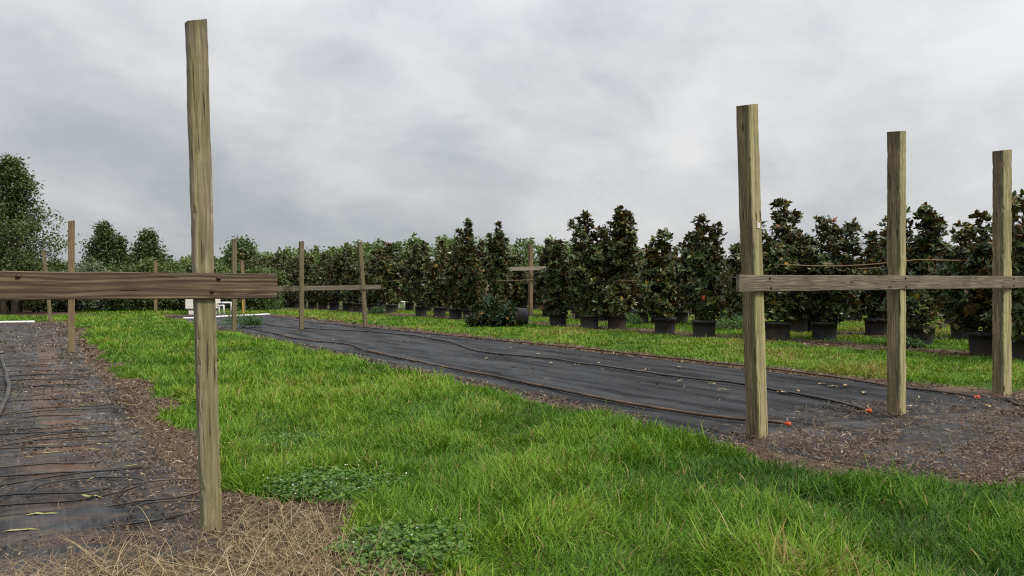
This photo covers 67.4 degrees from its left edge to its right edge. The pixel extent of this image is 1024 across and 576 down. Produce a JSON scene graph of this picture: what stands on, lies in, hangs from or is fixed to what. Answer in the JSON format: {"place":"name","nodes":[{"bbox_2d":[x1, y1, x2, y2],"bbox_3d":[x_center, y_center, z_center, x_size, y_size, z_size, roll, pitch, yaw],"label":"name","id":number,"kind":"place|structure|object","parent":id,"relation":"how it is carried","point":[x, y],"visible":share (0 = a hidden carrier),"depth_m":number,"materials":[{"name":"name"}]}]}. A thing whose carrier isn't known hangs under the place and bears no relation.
{"place":"outdoors","nodes":[
{"label":"outdoors","id":0,"kind":"place"},
{"bbox_2d":[247,258,260,273],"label":"potted magnolia","id":1,"kind":"object","parent":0,"point":[256,260],"visible":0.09,"depth_m":81.44,"materials":[{"name":"green plant"}]},
{"bbox_2d":[0,299,1023,575],"bbox_3d":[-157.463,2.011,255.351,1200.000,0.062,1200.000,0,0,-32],"label":"ground","id":2,"kind":"structure","parent":0,"point":[534,553],"depth_m":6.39,"materials":[{"name":"brown plant"}]},
{"bbox_2d":[6,266,44,311],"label":"bush","id":3,"kind":"object","parent":2,"relation":"on","point":[21,301],"visible":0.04,"depth_m":53.20,"materials":[{"name":"green plant"}]},
{"bbox_2d":[0,153,79,313],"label":"broadleaf tree","id":4,"kind":"object","parent":2,"relation":"on","point":[18,192],"visible":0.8,"depth_m":48.92,"materials":[{"name":"green plant"}]},
{"bbox_2d":[20,269,64,311],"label":"bush","id":5,"kind":"object","parent":2,"relation":"on","point":[38,308],"visible":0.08,"depth_m":53.23,"materials":[{"name":"green plant"}]},
{"bbox_2d":[42,250,52,321],"bbox_3d":[-22.730,-0.024,37.570,0.173,3.686,0.172,-6,3,-32],"label":"timber post","id":6,"kind":"object","parent":2,"relation":"on","point":[46,270],"visible":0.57,"depth_m":37.50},
{"bbox_2d":[39,257,75,311],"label":"bush","id":7,"kind":"object","parent":2,"relation":"on","point":[58,260],"visible":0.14,"depth_m":53.85,"materials":[{"name":"green plant"}]},
{"bbox_2d":[41,260,81,311],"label":"bush","id":8,"kind":"object","parent":2,"relation":"on","point":[64,269],"visible":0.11,"depth_m":53.60,"materials":[{"name":"green plant"}]},
{"bbox_2d":[68,220,74,351],"bbox_3d":[-11.241,0.023,19.592,0.157,3.520,0.156,0,0,-32],"label":"timber post","id":9,"kind":"object","parent":2,"relation":"on","point":[71,268],"visible":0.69,"depth_m":19.53,"materials":[{"name":"beige wood"}]},
{"bbox_2d":[55,262,108,310],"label":"bush","id":10,"kind":"object","parent":2,"relation":"on","point":[84,303],"visible":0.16,"depth_m":53.46,"materials":[{"name":"green plant"}]},
{"bbox_2d":[75,257,116,310],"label":"bush","id":11,"kind":"object","parent":2,"relation":"on","point":[94,268],"visible":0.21,"depth_m":53.49,"materials":[{"name":"green plant"}]},
{"bbox_2d":[75,219,127,306],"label":"broadleaf tree","id":12,"kind":"object","parent":2,"relation":"on","point":[98,245],"visible":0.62,"depth_m":57.68,"materials":[{"name":"green plant"}]},
{"bbox_2d":[96,260,138,309],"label":"bush","id":13,"kind":"object","parent":2,"relation":"on","point":[113,268],"visible":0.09,"depth_m":54.80,"materials":[{"name":"green plant"}]},
{"bbox_2d":[103,234,139,267],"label":"broadleaf tree","id":14,"kind":"object","parent":2,"relation":"on","point":[119,241],"visible":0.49,"depth_m":57.91,"materials":[{"name":"green plant"}]},
{"bbox_2d":[0,323,243,575],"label":"fabric sheet","id":15,"kind":"object","parent":2,"relation":"on","point":[79,513],"visible":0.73,"depth_m":6.23,"materials":[{"name":"fabric"}]},
{"bbox_2d":[0,355,11,414],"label":"hose","id":16,"kind":"object","parent":15,"relation":"on","point":[7,394],"visible":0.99,"depth_m":11.93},
{"bbox_2d":[0,462,75,467],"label":"drip tube","id":17,"kind":"object","parent":15,"relation":"on","point":[36,464],"visible":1,"depth_m":6.78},
{"bbox_2d":[0,428,78,439],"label":"drip tube","id":18,"kind":"object","parent":15,"relation":"on","point":[40,433],"visible":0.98,"depth_m":8.26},
{"bbox_2d":[0,430,83,434],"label":"drip tube","id":19,"kind":"object","parent":15,"relation":"on","point":[40,432],"visible":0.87,"depth_m":8.32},
{"bbox_2d":[0,378,89,384],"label":"drip tube","id":20,"kind":"object","parent":15,"relation":"on","point":[46,380],"visible":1,"depth_m":13.04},
{"bbox_2d":[0,435,106,445],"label":"drip tube","id":21,"kind":"object","parent":15,"relation":"on","point":[52,439],"visible":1,"depth_m":7.94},
{"bbox_2d":[2,422,105,434],"bbox_3d":[-8.636,1.567,6.533,9.172,0.041,0.272,0,0,-30],"label":"drip tube","id":22,"kind":"object","parent":15,"relation":"on","point":[60,426],"visible":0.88,"depth_m":8.69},
{"bbox_2d":[0,487,109,495],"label":"drip tube","id":23,"kind":"object","parent":15,"relation":"on","point":[54,492],"visible":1,"depth_m":5.85,"materials":[{"name":"plastic"}]},
{"bbox_2d":[0,407,112,415],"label":"drip tube","id":24,"kind":"object","parent":15,"relation":"on","point":[56,409],"visible":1,"depth_m":9.80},
{"bbox_2d":[2,404,112,413],"bbox_3d":[-9.345,1.569,7.870,9.357,0.043,0.232,0,0,-32],"label":"drip tube","id":25,"kind":"object","parent":15,"relation":"on","point":[57,407],"visible":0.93,"depth_m":10.06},
{"bbox_2d":[0,430,116,441],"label":"drip tube","id":26,"kind":"object","parent":15,"relation":"on","point":[57,434],"visible":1,"depth_m":8.20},
{"bbox_2d":[0,440,125,448],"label":"drip tube","id":27,"kind":"object","parent":15,"relation":"on","point":[60,446],"visible":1,"depth_m":7.61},
{"bbox_2d":[0,467,141,485],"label":"drip tube","id":28,"kind":"object","parent":15,"relation":"on","point":[72,474],"visible":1,"depth_m":6.44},
{"bbox_2d":[0,466,143,476],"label":"drip tube","id":29,"kind":"object","parent":15,"relation":"on","point":[61,472],"visible":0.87,"depth_m":6.47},
{"bbox_2d":[0,476,144,505],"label":"drip tube","id":30,"kind":"object","parent":15,"relation":"on","point":[46,502],"visible":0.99,"depth_m":5.89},
{"bbox_2d":[0,478,198,515],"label":"drip tube","id":31,"kind":"object","parent":15,"relation":"on","point":[122,488],"visible":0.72,"depth_m":5.71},
{"bbox_2d":[0,499,199,536],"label":"drip tube","id":32,"kind":"object","parent":15,"relation":"on","point":[145,521],"visible":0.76,"depth_m":5.25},
{"bbox_2d":[100,263,147,309],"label":"bush","id":33,"kind":"object","parent":2,"relation":"on","point":[124,269],"visible":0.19,"depth_m":53.61,"materials":[{"name":"green plant"}]},
{"bbox_2d":[0,19,277,532],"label":"timber trellis","id":34,"kind":"object","parent":2,"relation":"on","point":[203,285],"visible":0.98,"depth_m":5.00,"materials":[{"name":"brown wood"}]},
{"bbox_2d":[117,227,172,307],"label":"broadleaf tree","id":35,"kind":"object","parent":2,"relation":"on","point":[149,246],"visible":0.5,"depth_m":57.80,"materials":[{"name":"green plant"}]},
{"bbox_2d":[118,255,173,310],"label":"bush","id":36,"kind":"object","parent":2,"relation":"on","point":[147,265],"visible":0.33,"depth_m":53.11,"materials":[{"name":"green plant"}]},
{"bbox_2d":[7,291,295,310],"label":"undergrowth","id":37,"kind":"object","parent":2,"relation":"on","point":[288,303],"visible":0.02,"depth_m":66.99,"materials":[{"name":"green plant"}]},
{"bbox_2d":[148,261,183,309],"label":"bush","id":38,"kind":"object","parent":2,"relation":"on","point":[168,268],"visible":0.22,"depth_m":54.21,"materials":[{"name":"green plant"}]},
{"bbox_2d":[160,257,191,309],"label":"bush","id":39,"kind":"object","parent":2,"relation":"on","point":[173,264],"visible":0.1,"depth_m":55.04,"materials":[{"name":"green plant"}]},
{"bbox_2d":[162,260,191,310],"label":"bush","id":40,"kind":"object","parent":2,"relation":"on","point":[188,268],"visible":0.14,"depth_m":53.89,"materials":[{"name":"green plant"}]},
{"bbox_2d":[185,299,219,314],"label":"water tank","id":41,"kind":"object","parent":2,"relation":"on","point":[189,304],"visible":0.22,"depth_m":48.06,"materials":[{"name":"beige plastic"}]},
{"bbox_2d":[214,263,237,309],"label":"bush","id":42,"kind":"object","parent":2,"relation":"on","point":[220,270],"visible":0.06,"depth_m":55.81,"materials":[{"name":"green plant"}]},
{"bbox_2d":[220,306,249,327],"bbox_3d":[-11.472,1.198,32.011,1.398,0.927,1.228,0,0,10],"label":"weed clump","id":43,"kind":"object","parent":2,"relation":"on","point":[238,319],"visible":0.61,"depth_m":31.87,"materials":[{"name":"green plant"}]},
{"bbox_2d":[220,263,257,309],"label":"bush","id":44,"kind":"object","parent":2,"relation":"on","point":[239,303],"visible":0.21,"depth_m":55.67,"materials":[{"name":"green plant"}]},
{"bbox_2d":[219,234,263,268],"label":"broadleaf tree","id":45,"kind":"object","parent":2,"relation":"on","point":[245,246],"visible":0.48,"depth_m":90.52,"materials":[{"name":"green plant"}]},
{"bbox_2d":[241,262,271,309],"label":"bush","id":46,"kind":"object","parent":2,"relation":"on","point":[261,303],"visible":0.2,"depth_m":56.10,"materials":[{"name":"green plant"}]},
{"bbox_2d":[254,263,296,309],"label":"bush","id":47,"kind":"object","parent":2,"relation":"on","point":[279,276],"visible":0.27,"depth_m":58.03,"materials":[{"name":"green plant"}]},
{"bbox_2d":[220,431,336,455],"bbox_3d":[-2.307,1.532,7.650,1.157,0.142,1.126,0,0,-32],"label":"clover patch","id":48,"kind":"object","parent":2,"relation":"on","point":[275,437],"visible":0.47,"depth_m":7.74,"materials":[{"name":"green plant"}]},
{"bbox_2d":[272,254,292,298],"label":"potted magnolia","id":49,"kind":"object","parent":2,"relation":"on","point":[282,264],"visible":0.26,"depth_m":71.97,"materials":[{"name":"green plant"}]},
{"bbox_2d":[284,257,298,306],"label":"potted magnolia","id":50,"kind":"object","parent":2,"relation":"on","point":[292,263],"visible":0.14,"depth_m":69.79,"materials":[{"name":"green plant"}]},
{"bbox_2d":[288,255,308,306],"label":"potted magnolia","id":51,"kind":"object","parent":2,"relation":"on","point":[295,277],"visible":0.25,"depth_m":67.45,"materials":[{"name":"green plant"}]},
{"bbox_2d":[232,238,380,329],"bbox_3d":[-8.278,-0.084,30.962,6.434,3.782,0.957,0,0,-29],"label":"timber trellis","id":52,"kind":"object","parent":2,"relation":"on","point":[301,288],"visible":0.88,"depth_m":30.80,"materials":[{"name":"brown wood"}]},
{"bbox_2d":[297,255,320,307],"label":"potted magnolia","id":53,"kind":"object","parent":2,"relation":"on","point":[307,276],"visible":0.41,"depth_m":65.16,"materials":[{"name":"green plant"}]},
{"bbox_2d":[309,253,329,308],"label":"potted magnolia","id":54,"kind":"object","parent":2,"relation":"on","point":[316,279],"visible":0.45,"depth_m":62.55,"materials":[{"name":"green plant"}]},
{"bbox_2d":[317,253,344,309],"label":"potted magnolia","id":55,"kind":"object","parent":2,"relation":"on","point":[332,299],"visible":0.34,"depth_m":60.17,"materials":[{"name":"green plant"}]},
{"bbox_2d":[258,460,412,503],"bbox_3d":[-1.412,1.522,6.189,1.261,0.158,1.232,0,0,-32],"label":"clover patch","id":56,"kind":"object","parent":2,"relation":"on","point":[324,481],"visible":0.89,"depth_m":6.01,"materials":[{"name":"green plant"}]},
{"bbox_2d":[327,245,356,309],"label":"potted magnolia","id":57,"kind":"object","parent":2,"relation":"on","point":[339,268],"visible":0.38,"depth_m":57.93,"materials":[{"name":"green plant"}]},
{"bbox_2d":[335,246,370,310],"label":"potted magnolia","id":58,"kind":"object","parent":2,"relation":"on","point":[354,271],"visible":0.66,"depth_m":55.67,"materials":[{"name":"green plant"}]},
{"bbox_2d":[352,249,388,311],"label":"potted magnolia","id":59,"kind":"object","parent":2,"relation":"on","point":[375,298],"visible":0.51,"depth_m":53.60,"materials":[{"name":"green plant"}]},
{"bbox_2d":[367,305,386,313],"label":"weed clump","id":60,"kind":"object","parent":2,"relation":"on","point":[377,310],"visible":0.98,"depth_m":47.84,"materials":[{"name":"green plant"}]},
{"bbox_2d":[372,241,406,312],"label":"potted magnolia","id":61,"kind":"object","parent":2,"relation":"on","point":[390,270],"visible":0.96,"depth_m":51.52,"materials":[{"name":"green plant"}]},
{"bbox_2d":[395,274,414,309],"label":"potted magnolia","id":62,"kind":"object","parent":2,"relation":"on","point":[409,304],"visible":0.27,"depth_m":59.70,"materials":[{"name":"green plant"}]},
{"bbox_2d":[319,509,494,575],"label":"clover patch","id":63,"kind":"object","parent":2,"relation":"on","point":[413,543],"visible":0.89,"depth_m":4.55,"materials":[{"name":"green plant"}]},
{"bbox_2d":[399,240,431,315],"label":"potted magnolia","id":64,"kind":"object","parent":2,"relation":"on","point":[413,268],"visible":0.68,"depth_m":46.39,"materials":[{"name":"green plant"}]},
{"bbox_2d":[420,239,450,316],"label":"potted magnolia","id":65,"kind":"object","parent":2,"relation":"on","point":[432,289],"visible":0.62,"depth_m":44.34,"materials":[{"name":"green plant"}]},
{"bbox_2d":[436,239,464,318],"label":"potted magnolia","id":66,"kind":"object","parent":2,"relation":"on","point":[449,280],"visible":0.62,"depth_m":41.41,"materials":[{"name":"green plant"}]},
{"bbox_2d":[310,277,735,283],"bbox_3d":[-6.716,-0.365,48.139,0.040,0.345,71.001,0,0,-32],"label":"support rail","id":67,"kind":"object","parent":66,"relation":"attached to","point":[523,280],"visible":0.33,"depth_m":37.58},
{"bbox_2d":[450,217,485,318],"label":"potted magnolia","id":68,"kind":"object","parent":2,"relation":"on","point":[470,291],"visible":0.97,"depth_m":40.57,"materials":[{"name":"green plant"}]},
{"bbox_2d":[478,220,514,299],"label":"potted magnolia","id":69,"kind":"object","parent":2,"relation":"on","point":[495,273],"visible":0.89,"depth_m":38.92,"materials":[{"name":"green plant"}]},
{"bbox_2d":[464,293,528,327],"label":"fallen magnolia","id":70,"kind":"object","parent":2,"relation":"on","point":[489,310],"visible":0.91,"depth_m":31.74,"materials":[{"name":"green plant"}]},
{"bbox_2d":[126,232,867,274],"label":"woodland","id":71,"kind":"object","parent":2,"relation":"on","point":[368,249],"visible":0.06,"depth_m":109.72,"materials":[{"name":"plant"}]},
{"bbox_2d":[0,308,1023,575],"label":"grass","id":72,"kind":"structure","parent":2,"relation":"on","point":[764,534],"depth_m":6.59,"materials":[{"name":"plant"}]},
{"bbox_2d":[0,323,1023,575],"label":"dry grass","id":73,"kind":"structure","parent":2,"relation":"on","point":[160,565],"depth_m":4.50,"materials":[{"name":"plant"}]},
{"bbox_2d":[504,249,520,303],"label":"potted magnolia","id":74,"kind":"object","parent":2,"relation":"on","point":[511,260],"visible":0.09,"depth_m":55.98,"materials":[{"name":"green plant"}]},
{"bbox_2d":[484,245,545,316],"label":"timber trellis","id":75,"kind":"object","parent":2,"relation":"on","point":[530,268],"visible":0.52,"depth_m":43.55,"materials":[{"name":"beige wood"}]},
{"bbox_2d":[503,253,537,307],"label":"potted magnolia","id":76,"kind":"object","parent":2,"relation":"on","point":[521,288],"visible":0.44,"depth_m":46.26,"materials":[{"name":"green plant"}]},
{"bbox_2d":[508,259,533,307],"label":"potted magnolia","id":77,"kind":"object","parent":2,"relation":"on","point":[518,275],"visible":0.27,"depth_m":46.50,"materials":[{"name":"green plant"}]},
{"bbox_2d":[533,237,568,316],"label":"potted magnolia","id":78,"kind":"object","parent":2,"relation":"on","point":[544,256],"visible":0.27,"depth_m":44.26,"materials":[{"name":"green plant"}]},
{"bbox_2d":[531,239,584,326],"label":"potted magnolia","id":79,"kind":"object","parent":2,"relation":"on","point":[549,282],"visible":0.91,"depth_m":32.68,"materials":[{"name":"green plant"}]},
{"bbox_2d":[560,209,613,328],"bbox_3d":[3.045,-0.771,31.110,2.258,4.846,2.541,0,0,-23],"label":"potted magnolia","id":80,"kind":"object","parent":2,"relation":"on","point":[586,258],"visible":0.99,"depth_m":30.66,"materials":[{"name":"green plant"}]},
{"bbox_2d":[166,315,1023,445],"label":"fabric sheet","id":81,"kind":"object","parent":2,"relation":"on","point":[665,392],"visible":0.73,"depth_m":13.34,"materials":[{"name":"fabric"}]},
{"bbox_2d":[238,314,264,326],"bbox_3d":[-10.854,1.310,31.991,1.051,0.648,0.942,0,0,-18],"label":"weed clump","id":82,"kind":"object","parent":81,"relation":"on","point":[254,321],"visible":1,"depth_m":31.86,"materials":[{"name":"green plant"}]},
{"bbox_2d":[241,326,784,423],"bbox_3d":[-4.183,1.581,20.377,0.660,0.054,27.207,0,0,-32],"label":"hose","id":83,"kind":"object","parent":81,"relation":"on","point":[647,406],"visible":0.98,"depth_m":11.62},
{"bbox_2d":[262,323,866,410],"bbox_3d":[-3.455,1.588,24.200,1.952,0.054,32.727,0,0,-33],"label":"hose","id":84,"kind":"object","parent":81,"relation":"on","point":[774,389],"visible":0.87,"depth_m":14.72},
{"bbox_2d":[271,315,974,396],"bbox_3d":[-3.912,1.597,28.366,1.045,0.048,40.454,0,0,-32],"label":"hose","id":85,"kind":"object","parent":81,"relation":"on","point":[922,389],"visible":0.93,"depth_m":16.73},
{"bbox_2d":[594,205,645,328],"bbox_3d":[4.290,-0.869,31.018,2.484,5.041,2.425,0,0,-9],"label":"potted magnolia","id":86,"kind":"object","parent":2,"relation":"on","point":[622,252],"visible":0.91,"depth_m":30.55,"materials":[{"name":"green plant"}]},
{"bbox_2d":[626,313,642,324],"bbox_3d":[5.407,1.339,34.300,1.082,0.679,0.991,0,0,-32],"label":"weed clump","id":87,"kind":"object","parent":2,"relation":"on","point":[635,319],"visible":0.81,"depth_m":34.14,"materials":[{"name":"green plant"}]},
{"bbox_2d":[628,248,654,322],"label":"potted magnolia","id":88,"kind":"object","parent":2,"relation":"on","point":[640,313],"visible":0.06,"depth_m":35.93,"materials":[{"name":"green plant"}]},
{"bbox_2d":[635,227,684,333],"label":"potted magnolia","id":89,"kind":"object","parent":2,"relation":"on","point":[659,290],"visible":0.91,"depth_m":27.52,"materials":[{"name":"green plant"}]},
{"bbox_2d":[672,243,690,322],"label":"potted magnolia","id":90,"kind":"object","parent":2,"relation":"on","point":[680,315],"visible":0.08,"depth_m":35.91,"materials":[{"name":"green plant"}]},
{"bbox_2d":[666,213,733,337],"bbox_3d":[6.316,-0.437,25.546,2.148,4.158,2.186,0,0,21],"label":"potted magnolia","id":91,"kind":"object","parent":2,"relation":"on","point":[701,260],"visible":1,"depth_m":25.26,"materials":[{"name":"green plant"}]},
{"bbox_2d":[681,265,733,319],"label":"potted magnolia","id":92,"kind":"object","parent":2,"relation":"on","point":[721,282],"visible":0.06,"depth_m":33.96,"materials":[{"name":"green plant"}]},
{"bbox_2d":[716,308,742,330],"bbox_3d":[8.417,1.200,29.578,1.445,0.890,1.491,0,0,13],"label":"weed clump","id":93,"kind":"object","parent":2,"relation":"on","point":[738,319],"visible":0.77,"depth_m":29.33,"materials":[{"name":"green plant"}]},
{"bbox_2d":[722,254,742,318],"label":"potted magnolia","id":94,"kind":"object","parent":2,"relation":"on","point":[737,314],"visible":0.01,"depth_m":40.52,"materials":[{"name":"green plant"}]},
{"bbox_2d":[722,242,775,319],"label":"potted magnolia","id":95,"kind":"object","parent":2,"relation":"on","point":[736,303],"visible":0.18,"depth_m":31.45,"materials":[{"name":"green plant"}]},
{"bbox_2d":[738,197,810,339],"bbox_3d":[8.304,-0.620,24.261,2.226,4.521,2.570,0,0,5],"label":"potted magnolia","id":96,"kind":"object","parent":2,"relation":"on","point":[782,305],"visible":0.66,"depth_m":23.95,"materials":[{"name":"green plant"}]},
{"bbox_2d":[782,238,810,331],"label":"potted magnolia","id":97,"kind":"object","parent":2,"relation":"on","point":[802,325],"visible":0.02,"depth_m":28.75,"materials":[{"name":"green plant"}]},
{"bbox_2d":[790,215,871,339],"bbox_3d":[9.900,-0.342,24.211,2.489,3.964,2.426,0,0,13],"label":"potted magnolia","id":98,"kind":"object","parent":2,"relation":"on","point":[822,306],"visible":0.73,"depth_m":23.82,"materials":[{"name":"green plant"}]},
{"bbox_2d":[843,256,864,321],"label":"potted magnolia","id":99,"kind":"object","parent":2,"relation":"on","point":[851,318],"visible":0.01,"depth_m":37.37,"materials":[{"name":"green plant"}]},
{"bbox_2d":[842,230,886,334],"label":"potted magnolia","id":100,"kind":"object","parent":2,"relation":"on","point":[874,324],"visible":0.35,"depth_m":26.83,"materials":[{"name":"green plant"}]},
{"bbox_2d":[736,104,1023,437],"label":"timber trellis","id":101,"kind":"object","parent":2,"relation":"on","point":[753,283],"visible":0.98,"depth_m":9.75,"materials":[{"name":"brown wood"}]},
{"bbox_2d":[744,401,1023,479],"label":"leaf litter","id":102,"kind":"object","parent":2,"relation":"on","point":[859,426],"visible":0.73,"depth_m":8.11,"materials":[{"name":"dead leaves"},{"name":"bark chips"}]},
{"bbox_2d":[906,335,925,347],"bbox_3d":[10.919,1.483,21.122,0.880,0.428,0.933,0,0,16],"label":"weed clump","id":103,"kind":"object","parent":2,"relation":"on","point":[913,342],"visible":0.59,"depth_m":20.88,"materials":[{"name":"green plant"}]},
{"bbox_2d":[877,201,957,346],"bbox_3d":[11.517,-0.393,21.651,2.184,4.058,2.306,0,0,35],"label":"potted magnolia","id":104,"kind":"object","parent":2,"relation":"on","point":[927,239],"visible":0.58,"depth_m":21.25,"materials":[{"name":"green plant"}]},
{"bbox_2d":[934,219,980,339],"bbox_3d":[14.428,-0.266,24.245,2.586,3.812,2.409,0,0,1],"label":"potted magnolia","id":105,"kind":"object","parent":2,"relation":"on","point":[960,236],"visible":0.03,"depth_m":24.27,"materials":[{"name":"green plant"}]},
{"bbox_2d":[927,209,1015,356],"bbox_3d":[11.136,-0.147,18.483,2.756,3.556,2.040,0,0,-41],"label":"potted magnolia","id":106,"kind":"object","parent":2,"relation":"on","point":[973,257],"visible":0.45,"depth_m":18.31,"materials":[{"name":"green plant"}]},
{"bbox_2d":[780,259,991,266],"bbox_3d":[10.353,-0.669,18.839,0.036,0.151,9.202,0,0,-32],"label":"wire","id":107,"kind":"object","parent":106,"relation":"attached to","point":[867,264],"visible":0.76,"depth_m":20.51,"materials":[{"name":"metal"}]},
{"bbox_2d":[959,188,1023,360],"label":"potted magnolia","id":108,"kind":"object","parent":2,"relation":"on","point":[1017,294],"visible":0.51,"depth_m":16.66,"materials":[{"name":"green plant"}]},
{"bbox_2d":[0,0,1023,270],"label":"sky","id":109,"kind":"structure","parent":0,"point":[334,123],"materials":[{"name":"grey"}]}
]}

